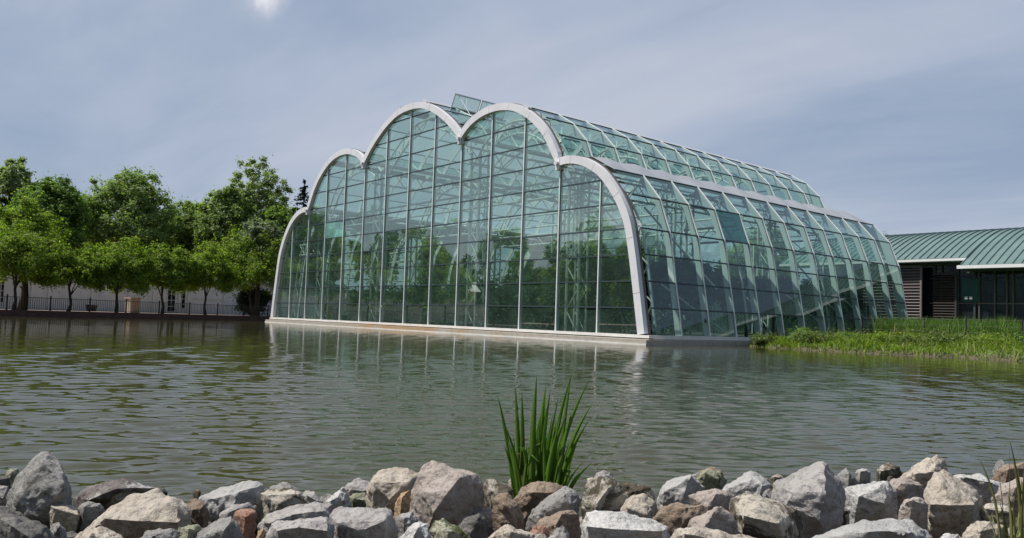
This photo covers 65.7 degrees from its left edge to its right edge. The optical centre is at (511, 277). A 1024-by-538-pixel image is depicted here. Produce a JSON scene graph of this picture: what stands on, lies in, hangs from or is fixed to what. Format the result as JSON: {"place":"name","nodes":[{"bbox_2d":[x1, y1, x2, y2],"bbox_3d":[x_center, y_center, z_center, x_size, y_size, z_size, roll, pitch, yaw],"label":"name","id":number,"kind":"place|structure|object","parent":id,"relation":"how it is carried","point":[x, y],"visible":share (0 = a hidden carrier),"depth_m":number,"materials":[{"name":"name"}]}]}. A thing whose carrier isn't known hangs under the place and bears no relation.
{"place":"outdoors","nodes":[
{"label":"outdoors","id":0,"kind":"place"},
{"bbox_2d":[48,505,80,532],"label":"filler stone","id":1,"kind":"object","parent":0,"point":[67,517],"visible":0.78,"depth_m":2.55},
{"bbox_2d":[74,526,122,537],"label":"shore stone","id":2,"kind":"object","parent":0,"point":[97,532],"visible":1,"depth_m":1.90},
{"bbox_2d":[141,528,180,537],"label":"shore stone","id":3,"kind":"object","parent":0,"point":[165,533],"visible":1,"depth_m":1.96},
{"bbox_2d":[178,524,202,537],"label":"shore stone","id":4,"kind":"object","parent":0,"point":[189,531],"visible":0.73,"depth_m":1.97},
{"bbox_2d":[7,309,469,322],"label":"paved terrace","id":5,"kind":"structure","parent":0,"point":[172,313],"depth_m":61.56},
{"bbox_2d":[0,156,38,221],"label":"tree","id":6,"kind":"object","parent":5,"relation":"on","point":[12,177],"visible":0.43,"depth_m":65.95,"materials":[{"name":"green plant"}]},
{"bbox_2d":[0,193,72,309],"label":"tree","id":7,"kind":"object","parent":5,"relation":"on","point":[38,219],"visible":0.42,"depth_m":48.50,"materials":[{"name":"green plant"}]},
{"bbox_2d":[0,214,76,309],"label":"tree","id":8,"kind":"object","parent":5,"relation":"on","point":[22,264],"visible":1,"depth_m":45.75,"materials":[{"name":"green plant"}]},
{"bbox_2d":[1,171,93,253],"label":"tree","id":9,"kind":"object","parent":5,"relation":"on","point":[65,201],"visible":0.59,"depth_m":61.66,"materials":[{"name":"green plant"}]},
{"bbox_2d":[24,239,111,310],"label":"tree","id":10,"kind":"object","parent":5,"relation":"on","point":[84,274],"visible":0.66,"depth_m":49.23,"materials":[{"name":"green plant"}]},
{"bbox_2d":[80,233,165,310],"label":"tree","id":11,"kind":"object","parent":5,"relation":"on","point":[131,275],"visible":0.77,"depth_m":51.93,"materials":[{"name":"green plant"}]},
{"bbox_2d":[82,164,189,257],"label":"tree","id":12,"kind":"object","parent":5,"relation":"on","point":[142,214],"visible":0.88,"depth_m":66.30,"materials":[{"name":"green plant"}]},
{"bbox_2d":[1,294,287,315],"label":"iron railing","id":13,"kind":"object","parent":5,"relation":"on","point":[159,302],"visible":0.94,"depth_m":52.46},
{"bbox_2d":[140,236,204,313],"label":"tree","id":14,"kind":"object","parent":5,"relation":"on","point":[178,270],"visible":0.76,"depth_m":55.09,"materials":[{"name":"green plant"}]},
{"bbox_2d":[0,265,345,316],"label":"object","id":15,"kind":"structure","parent":5,"relation":"on","point":[7,287],"depth_m":62.74,"materials":[{"name":"white paint"}]},
{"bbox_2d":[0,309,362,320],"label":"brick edge","id":16,"kind":"object","parent":5,"relation":"on","point":[35,313],"visible":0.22,"depth_m":51.10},
{"bbox_2d":[160,197,202,256],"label":"tree","id":17,"kind":"object","parent":5,"relation":"on","point":[185,238],"visible":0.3,"depth_m":72.53,"materials":[{"name":"green plant"}]},
{"bbox_2d":[176,238,242,314],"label":"tree","id":18,"kind":"object","parent":5,"relation":"on","point":[212,264],"visible":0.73,"depth_m":58.30,"materials":[{"name":"green plant"}]},
{"bbox_2d":[189,181,256,270],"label":"tree","id":19,"kind":"object","parent":5,"relation":"on","point":[219,214],"visible":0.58,"depth_m":69.06,"materials":[{"name":"green plant"}]},
{"bbox_2d":[230,284,272,314],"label":"evergreen shrub","id":20,"kind":"object","parent":5,"relation":"on","point":[241,299],"visible":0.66,"depth_m":64.45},
{"bbox_2d":[230,217,286,315],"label":"tree","id":21,"kind":"object","parent":5,"relation":"on","point":[253,228],"visible":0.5,"depth_m":63.40,"materials":[{"name":"green plant"}]},
{"bbox_2d":[215,224,305,315],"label":"tree","id":22,"kind":"object","parent":5,"relation":"on","point":[255,271],"visible":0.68,"depth_m":61.86,"materials":[{"name":"green plant"}]},
{"bbox_2d":[228,154,295,220],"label":"tree","id":23,"kind":"object","parent":5,"relation":"on","point":[266,196],"visible":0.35,"depth_m":77.20,"materials":[{"name":"green plant"}]},
{"bbox_2d":[257,205,310,315],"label":"tree","id":24,"kind":"object","parent":5,"relation":"on","point":[284,216],"visible":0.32,"depth_m":73.47,"materials":[{"name":"green plant"}]},
{"bbox_2d":[289,179,337,296],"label":"conifer","id":25,"kind":"object","parent":5,"relation":"on","point":[302,194],"visible":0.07,"depth_m":84.53,"materials":[{"name":"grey plant"}]},
{"bbox_2d":[298,227,345,284],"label":"tree","id":26,"kind":"object","parent":5,"relation":"on","point":[333,258],"visible":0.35,"depth_m":80.51,"materials":[{"name":"green plant"}]},
{"bbox_2d":[416,228,465,289],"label":"tree","id":27,"kind":"object","parent":5,"relation":"on","point":[445,259],"visible":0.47,"depth_m":77.93,"materials":[{"name":"green plant"}]},
{"bbox_2d":[325,487,351,509],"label":"shore stone","id":28,"kind":"object","parent":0,"point":[340,497],"visible":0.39,"depth_m":2.97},
{"bbox_2d":[350,492,365,507],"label":"shore stone","id":29,"kind":"object","parent":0,"point":[357,499],"visible":0.31,"depth_m":3.08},
{"bbox_2d":[394,511,417,537],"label":"shore stone","id":30,"kind":"object","parent":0,"point":[404,521],"visible":0.69,"depth_m":2.22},
{"bbox_2d":[400,522,431,537],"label":"shore stone","id":31,"kind":"object","parent":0,"point":[417,530],"visible":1,"depth_m":1.99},
{"bbox_2d":[429,518,469,537],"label":"shore stone","id":32,"kind":"object","parent":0,"point":[442,528],"visible":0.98,"depth_m":2.04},
{"bbox_2d":[6,451,930,534],"bbox_3d":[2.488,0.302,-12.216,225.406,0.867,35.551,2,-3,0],"label":"stone","id":33,"kind":"object","parent":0,"point":[41,486],"depth_m":2.60,"materials":[{"name":"stone"}]},
{"bbox_2d":[0,506,55,537],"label":"shore stone","id":34,"kind":"object","parent":33,"relation":"on","point":[15,524],"visible":1,"depth_m":1.94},
{"bbox_2d":[77,501,105,533],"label":"filler stone","id":35,"kind":"object","parent":33,"relation":"on","point":[90,512],"visible":0.67,"depth_m":2.57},
{"bbox_2d":[72,478,155,507],"bbox_3d":[-1.499,0.835,2.973,0.252,0.185,0.311,4,-4,-40],"label":"shore stone","id":36,"kind":"object","parent":33,"relation":"on","point":[102,496],"visible":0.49,"depth_m":2.90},
{"bbox_2d":[88,488,190,537],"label":"shore stone","id":37,"kind":"object","parent":33,"relation":"on","point":[135,515],"visible":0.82,"depth_m":2.32,"materials":[{"name":"stone"}]},
{"bbox_2d":[187,498,209,527],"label":"shore stone","id":38,"kind":"object","parent":33,"relation":"on","point":[200,513],"visible":0.57,"depth_m":2.52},
{"bbox_2d":[194,516,243,537],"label":"shore stone","id":39,"kind":"object","parent":33,"relation":"on","point":[228,527],"visible":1,"depth_m":1.93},
{"bbox_2d":[199,480,263,532],"bbox_3d":[-0.981,0.835,2.803,0.251,0.241,0.161,1,-3,25],"label":"shore stone","id":40,"kind":"object","parent":33,"relation":"on","point":[218,501],"visible":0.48,"depth_m":2.75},
{"bbox_2d":[219,502,255,518],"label":"shore stone","id":41,"kind":"object","parent":33,"relation":"on","point":[229,511],"visible":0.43,"depth_m":2.38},
{"bbox_2d":[233,509,256,537],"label":"shore stone","id":42,"kind":"object","parent":33,"relation":"on","point":[245,519],"visible":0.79,"depth_m":2.15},
{"bbox_2d":[260,487,308,516],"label":"shore stone","id":43,"kind":"object","parent":33,"relation":"on","point":[273,500],"visible":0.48,"depth_m":2.67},
{"bbox_2d":[257,502,332,534],"bbox_3d":[-0.643,0.792,2.363,0.225,0.251,0.142,2,-3,4],"label":"shore stone","id":44,"kind":"object","parent":33,"relation":"on","point":[304,511],"visible":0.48,"depth_m":2.32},
{"bbox_2d":[265,516,334,537],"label":"shore stone","id":45,"kind":"object","parent":33,"relation":"on","point":[320,527],"visible":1,"depth_m":1.95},
{"bbox_2d":[344,478,369,495],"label":"filler stone","id":46,"kind":"object","parent":33,"relation":"on","point":[357,485],"visible":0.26,"depth_m":3.28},
{"bbox_2d":[329,506,397,537],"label":"shore stone","id":47,"kind":"object","parent":33,"relation":"on","point":[359,522],"visible":0.89,"depth_m":2.06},
{"bbox_2d":[365,467,418,515],"bbox_3d":[-0.420,0.816,2.789,0.195,0.294,0.190,2,-3,1],"label":"shore stone","id":48,"kind":"object","parent":33,"relation":"on","point":[387,487],"visible":0.44,"depth_m":2.73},
{"bbox_2d":[393,490,410,516],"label":"shore stone","id":49,"kind":"object","parent":33,"relation":"on","point":[402,503],"visible":0.4,"depth_m":2.63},
{"bbox_2d":[409,460,483,529],"bbox_3d":[-0.216,0.769,2.547,0.225,0.359,0.245,4,-4,-40],"label":"shore stone","id":50,"kind":"object","parent":33,"relation":"on","point":[452,496],"visible":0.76,"depth_m":2.47,"materials":[{"name":"stone"}]},
{"bbox_2d":[458,513,487,537],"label":"shore stone","id":51,"kind":"object","parent":33,"relation":"on","point":[474,526],"visible":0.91,"depth_m":2.24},
{"bbox_2d":[473,508,492,536],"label":"filler stone","id":52,"kind":"object","parent":33,"relation":"on","point":[486,513],"visible":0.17,"depth_m":2.50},
{"bbox_2d":[483,478,512,508],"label":"shore stone","id":53,"kind":"object","parent":33,"relation":"on","point":[493,488],"visible":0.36,"depth_m":2.64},
{"bbox_2d":[492,492,524,533],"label":"shore stone","id":54,"kind":"object","parent":33,"relation":"on","point":[506,509],"visible":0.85,"depth_m":2.44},
{"bbox_2d":[513,481,563,530],"bbox_3d":[0.097,0.845,2.786,0.168,0.264,0.165,4,-4,-40],"label":"shore stone","id":55,"kind":"object","parent":33,"relation":"on","point":[528,498],"visible":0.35,"depth_m":2.74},
{"bbox_2d":[525,486,581,531],"bbox_3d":[0.139,0.806,2.515,0.153,0.289,0.168,4,-4,-40],"label":"shore stone","id":56,"kind":"object","parent":33,"relation":"on","point":[564,498],"visible":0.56,"depth_m":2.48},
{"bbox_2d":[581,476,627,519],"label":"shore stone","id":57,"kind":"object","parent":33,"relation":"on","point":[601,493],"visible":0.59,"depth_m":2.58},
{"bbox_2d":[622,482,654,500],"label":"shore stone","id":58,"kind":"object","parent":33,"relation":"on","point":[630,489],"visible":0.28,"depth_m":2.89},
{"bbox_2d":[620,493,657,518],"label":"shore stone","id":59,"kind":"object","parent":33,"relation":"on","point":[642,505],"visible":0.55,"depth_m":2.53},
{"bbox_2d":[656,474,704,510],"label":"shore stone","id":60,"kind":"object","parent":33,"relation":"on","point":[680,489],"visible":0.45,"depth_m":2.90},
{"bbox_2d":[695,468,726,489],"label":"shore stone","id":61,"kind":"object","parent":33,"relation":"on","point":[712,478],"visible":0.4,"depth_m":3.27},
{"bbox_2d":[689,488,732,511],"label":"shore stone","id":62,"kind":"object","parent":33,"relation":"on","point":[710,499],"visible":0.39,"depth_m":2.52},
{"bbox_2d":[722,471,770,496],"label":"shore stone","id":63,"kind":"object","parent":33,"relation":"on","point":[752,482],"visible":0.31,"depth_m":2.95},
{"bbox_2d":[771,461,845,537],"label":"shore stone","id":64,"kind":"object","parent":33,"relation":"on","point":[813,495],"visible":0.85,"depth_m":2.56,"materials":[{"name":"stone"}]},
{"bbox_2d":[836,468,859,488],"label":"shore stone","id":65,"kind":"object","parent":33,"relation":"on","point":[845,476],"visible":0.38,"depth_m":3.39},
{"bbox_2d":[844,481,897,524],"bbox_3d":[1.312,0.869,2.907,0.236,0.257,0.155,4,-4,-40],"label":"shore stone","id":66,"kind":"object","parent":33,"relation":"on","point":[874,501],"visible":0.69,"depth_m":2.85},
{"bbox_2d":[890,477,923,519],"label":"shore stone","id":67,"kind":"object","parent":33,"relation":"on","point":[905,488],"visible":0.42,"depth_m":2.98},
{"bbox_2d":[900,455,947,488],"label":"shore stone","id":68,"kind":"object","parent":33,"relation":"on","point":[923,471],"visible":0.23,"depth_m":3.30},
{"bbox_2d":[923,469,982,537],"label":"shore stone","id":69,"kind":"object","parent":33,"relation":"on","point":[952,502],"visible":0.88,"depth_m":2.64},
{"bbox_2d":[954,473,1002,504],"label":"shore stone","id":70,"kind":"object","parent":33,"relation":"on","point":[978,482],"visible":0.3,"depth_m":3.36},
{"bbox_2d":[978,442,1023,537],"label":"straw grass","id":71,"kind":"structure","parent":33,"relation":"on","point":[1018,531],"depth_m":2.17,"materials":[{"name":"green plant"}]},
{"bbox_2d":[991,477,1022,516],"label":"shore stone","id":72,"kind":"object","parent":33,"relation":"on","point":[1004,488],"visible":0.29,"depth_m":2.97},
{"bbox_2d":[991,462,1023,483],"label":"shore stone","id":73,"kind":"object","parent":33,"relation":"on","point":[1003,473],"visible":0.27,"depth_m":3.47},
{"bbox_2d":[0,316,1023,537],"bbox_3d":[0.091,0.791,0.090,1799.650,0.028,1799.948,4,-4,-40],"label":"water","id":74,"kind":"structure","parent":0,"point":[183,409],"depth_m":7.23,"materials":[{"name":"liquid"}]},
{"bbox_2d":[497,376,597,498],"bbox_3d":[0.166,0.661,3.118,0.434,0.552,0.275,3,-3,-15],"label":"iris plant","id":75,"kind":"object","parent":74,"relation":"on","point":[549,461],"visible":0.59,"depth_m":3.10,"materials":[{"name":"plant"}]},
{"bbox_2d":[265,93,907,345],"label":"conservatory","id":76,"kind":"object","parent":74,"relation":"in","point":[633,160],"visible":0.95,"depth_m":41.02,"materials":[{"name":"glass"}]},
{"bbox_2d":[525,263,581,300],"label":"tropical tree","id":77,"kind":"object","parent":76,"relation":"on","point":[537,278],"visible":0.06,"depth_m":42.81,"materials":[{"name":"green plant"}]},
{"bbox_2d":[535,239,612,327],"bbox_3d":[3.472,0.392,39.006,4.159,4.752,4.153,1,-3,23],"label":"tropical tree","id":78,"kind":"object","parent":76,"relation":"on","point":[551,265],"visible":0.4,"depth_m":38.31,"materials":[{"name":"green plant"}]},
{"bbox_2d":[573,251,653,333],"bbox_3d":[4.644,0.718,35.205,3.994,3.780,3.590,2,-3,-4],"label":"tropical tree","id":79,"kind":"object","parent":76,"relation":"on","point":[619,266],"visible":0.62,"depth_m":34.32,"materials":[{"name":"green plant"}]},
{"bbox_2d":[612,245,681,309],"bbox_3d":[6.454,0.527,39.693,4.153,4.752,4.159,4,-4,-40],"label":"tropical tree","id":80,"kind":"object","parent":76,"relation":"on","point":[649,252],"visible":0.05,"depth_m":39.41,"materials":[{"name":"green plant"}]},
{"bbox_2d":[645,254,722,335],"bbox_3d":[7.210,0.785,34.846,3.994,3.780,3.590,4,-4,-40],"label":"tropical tree","id":81,"kind":"object","parent":76,"relation":"on","point":[685,270],"visible":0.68,"depth_m":34.16,"materials":[{"name":"green plant"}]},
{"bbox_2d":[682,259,741,335],"bbox_3d":[8.966,0.941,37.661,3.354,3.838,3.359,3,-3,-13],"label":"tropical tree","id":82,"kind":"object","parent":76,"relation":"on","point":[716,295],"visible":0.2,"depth_m":36.87,"materials":[{"name":"green plant"}]},
{"bbox_2d":[717,276,784,336],"bbox_3d":[11.526,1.368,38.574,3.450,3.265,3.100,1,-3,14],"label":"tropical tree","id":83,"kind":"object","parent":76,"relation":"on","point":[766,303],"visible":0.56,"depth_m":37.99,"materials":[{"name":"green plant"}]},
{"bbox_2d":[748,275,802,335],"bbox_3d":[13.258,1.427,40.139,3.263,3.437,3.631,1,-3,14],"label":"tropical tree","id":84,"kind":"object","parent":76,"relation":"on","point":[786,285],"visible":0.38,"depth_m":39.43,"materials":[{"name":"green plant"}]},
{"bbox_2d":[787,275,833,327],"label":"tropical tree","id":85,"kind":"object","parent":76,"relation":"on","point":[808,302],"visible":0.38,"depth_m":41.70,"materials":[{"name":"green plant"}]},
{"bbox_2d":[0,0,1023,325],"label":"sky","id":86,"kind":"structure","parent":0,"point":[902,116],"materials":[{"name":"blue"}]},
{"bbox_2d":[488,524,546,537],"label":"shore stone","id":87,"kind":"object","parent":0,"point":[507,531],"visible":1,"depth_m":1.96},
{"bbox_2d":[536,510,580,537],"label":"shore stone","id":88,"kind":"object","parent":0,"point":[568,520],"visible":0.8,"depth_m":2.25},
{"bbox_2d":[580,510,670,537],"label":"shore stone","id":89,"kind":"object","parent":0,"point":[607,524],"visible":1,"depth_m":2.03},
{"bbox_2d":[431,318,867,335],"bbox_3d":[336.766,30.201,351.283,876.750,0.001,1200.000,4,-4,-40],"label":"ground","id":90,"kind":"structure","parent":0,"point":[722,332],"depth_m":57.94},
{"bbox_2d":[345,202,401,288],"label":"tree","id":91,"kind":"object","parent":90,"relation":"on","point":[390,240],"visible":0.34,"depth_m":91.62,"materials":[{"name":"green plant"}]},
{"bbox_2d":[428,215,498,282],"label":"tree","id":92,"kind":"object","parent":90,"relation":"on","point":[464,250],"visible":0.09,"depth_m":88.28,"materials":[{"name":"green plant"}]},
{"bbox_2d":[292,259,719,334],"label":"undergrowth","id":93,"kind":"object","parent":90,"relation":"on","point":[542,318],"visible":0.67,"depth_m":40.18,"materials":[{"name":"green plant"}]},
{"bbox_2d":[505,245,543,279],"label":"tree","id":94,"kind":"object","parent":90,"relation":"on","point":[515,266],"visible":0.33,"depth_m":77.19,"materials":[{"name":"green plant"}]},
{"bbox_2d":[440,291,831,335],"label":"hedge","id":95,"kind":"object","parent":90,"relation":"on","point":[720,319],"visible":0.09,"depth_m":56.06,"materials":[{"name":"green plant"}]},
{"bbox_2d":[612,229,664,256],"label":"tree","id":96,"kind":"object","parent":90,"relation":"on","point":[650,240],"visible":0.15,"depth_m":83.90,"materials":[{"name":"green plant"}]},
{"bbox_2d":[714,251,746,287],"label":"tree","id":97,"kind":"object","parent":90,"relation":"on","point":[733,270],"visible":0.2,"depth_m":61.25,"materials":[{"name":"green plant"}]},
{"bbox_2d":[718,226,802,283],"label":"tree","id":98,"kind":"object","parent":90,"relation":"on","point":[739,246],"visible":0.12,"depth_m":76.74,"materials":[{"name":"green plant"}]},
{"bbox_2d":[754,250,788,278],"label":"tree","id":99,"kind":"object","parent":90,"relation":"on","point":[777,263],"visible":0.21,"depth_m":67.97,"materials":[{"name":"green plant"}]},
{"bbox_2d":[652,502,705,535],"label":"shore stone","id":100,"kind":"object","parent":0,"point":[672,517],"visible":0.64,"depth_m":2.37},
{"bbox_2d":[670,526,753,537],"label":"shore stone","id":101,"kind":"object","parent":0,"point":[696,532],"visible":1,"depth_m":1.92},
{"bbox_2d":[688,506,740,534],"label":"shore stone","id":102,"kind":"object","parent":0,"point":[721,518],"visible":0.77,"depth_m":2.13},
{"bbox_2d":[729,493,803,537],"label":"shore stone","id":103,"kind":"object","parent":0,"point":[757,516],"visible":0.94,"depth_m":2.27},
{"bbox_2d":[855,468,870,483],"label":"filler stone","id":104,"kind":"object","parent":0,"point":[863,475],"visible":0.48,"depth_m":3.85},
{"bbox_2d":[812,518,931,537],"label":"shore stone","id":105,"kind":"object","parent":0,"point":[891,528],"visible":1,"depth_m":2.09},
{"bbox_2d":[749,330,1023,360],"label":"bank","id":106,"kind":"structure","parent":0,"point":[921,353],"depth_m":26.70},
{"bbox_2d":[786,322,844,343],"bbox_3d":[11.554,2.330,30.114,2.241,1.186,1.859,2,-3,3],"label":"weed clump","id":107,"kind":"object","parent":106,"relation":"on","point":[807,335],"visible":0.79,"depth_m":29.75,"materials":[{"name":"green plant"}]},
{"bbox_2d":[859,326,899,343],"bbox_3d":[13.735,2.297,29.584,1.346,0.977,1.496,4,-4,-40],"label":"weed clump","id":108,"kind":"object","parent":106,"relation":"on","point":[880,336],"visible":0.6,"depth_m":29.34,"materials":[{"name":"green plant"}]},
{"bbox_2d":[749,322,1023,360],"bbox_3d":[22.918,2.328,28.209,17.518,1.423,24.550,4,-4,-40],"label":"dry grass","id":109,"kind":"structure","parent":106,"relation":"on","point":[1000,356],"depth_m":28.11,"materials":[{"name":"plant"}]},
{"bbox_2d":[884,320,963,347],"bbox_3d":[15.102,2.287,28.714,2.516,1.537,3.186,2,-3,-3],"label":"weed clump","id":110,"kind":"object","parent":106,"relation":"on","point":[943,338],"visible":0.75,"depth_m":28.59,"materials":[{"name":"green plant"}]},
{"bbox_2d":[866,314,1023,338],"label":"meadow grass","id":111,"kind":"structure","parent":106,"relation":"on","point":[956,326],"depth_m":36.35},
{"bbox_2d":[963,324,1022,346],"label":"weed clump","id":112,"kind":"object","parent":106,"relation":"on","point":[990,337],"visible":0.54,"depth_m":27.95,"materials":[{"name":"green plant"}]},
{"bbox_2d":[876,462,900,480],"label":"filler stone","id":113,"kind":"object","parent":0,"point":[884,472],"visible":0.46,"depth_m":4.14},
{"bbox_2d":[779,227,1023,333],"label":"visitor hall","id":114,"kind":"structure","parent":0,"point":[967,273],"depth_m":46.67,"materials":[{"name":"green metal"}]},
{"bbox_2d":[898,497,927,529],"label":"shore stone","id":115,"kind":"object","parent":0,"point":[915,509],"visible":0.74,"depth_m":2.57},
{"bbox_2d":[961,521,1008,537],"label":"shore stone","id":116,"kind":"object","parent":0,"point":[980,529],"visible":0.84,"depth_m":2.27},
{"bbox_2d":[981,501,1015,528],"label":"shore stone","id":117,"kind":"object","parent":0,"point":[989,508],"visible":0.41,"depth_m":2.68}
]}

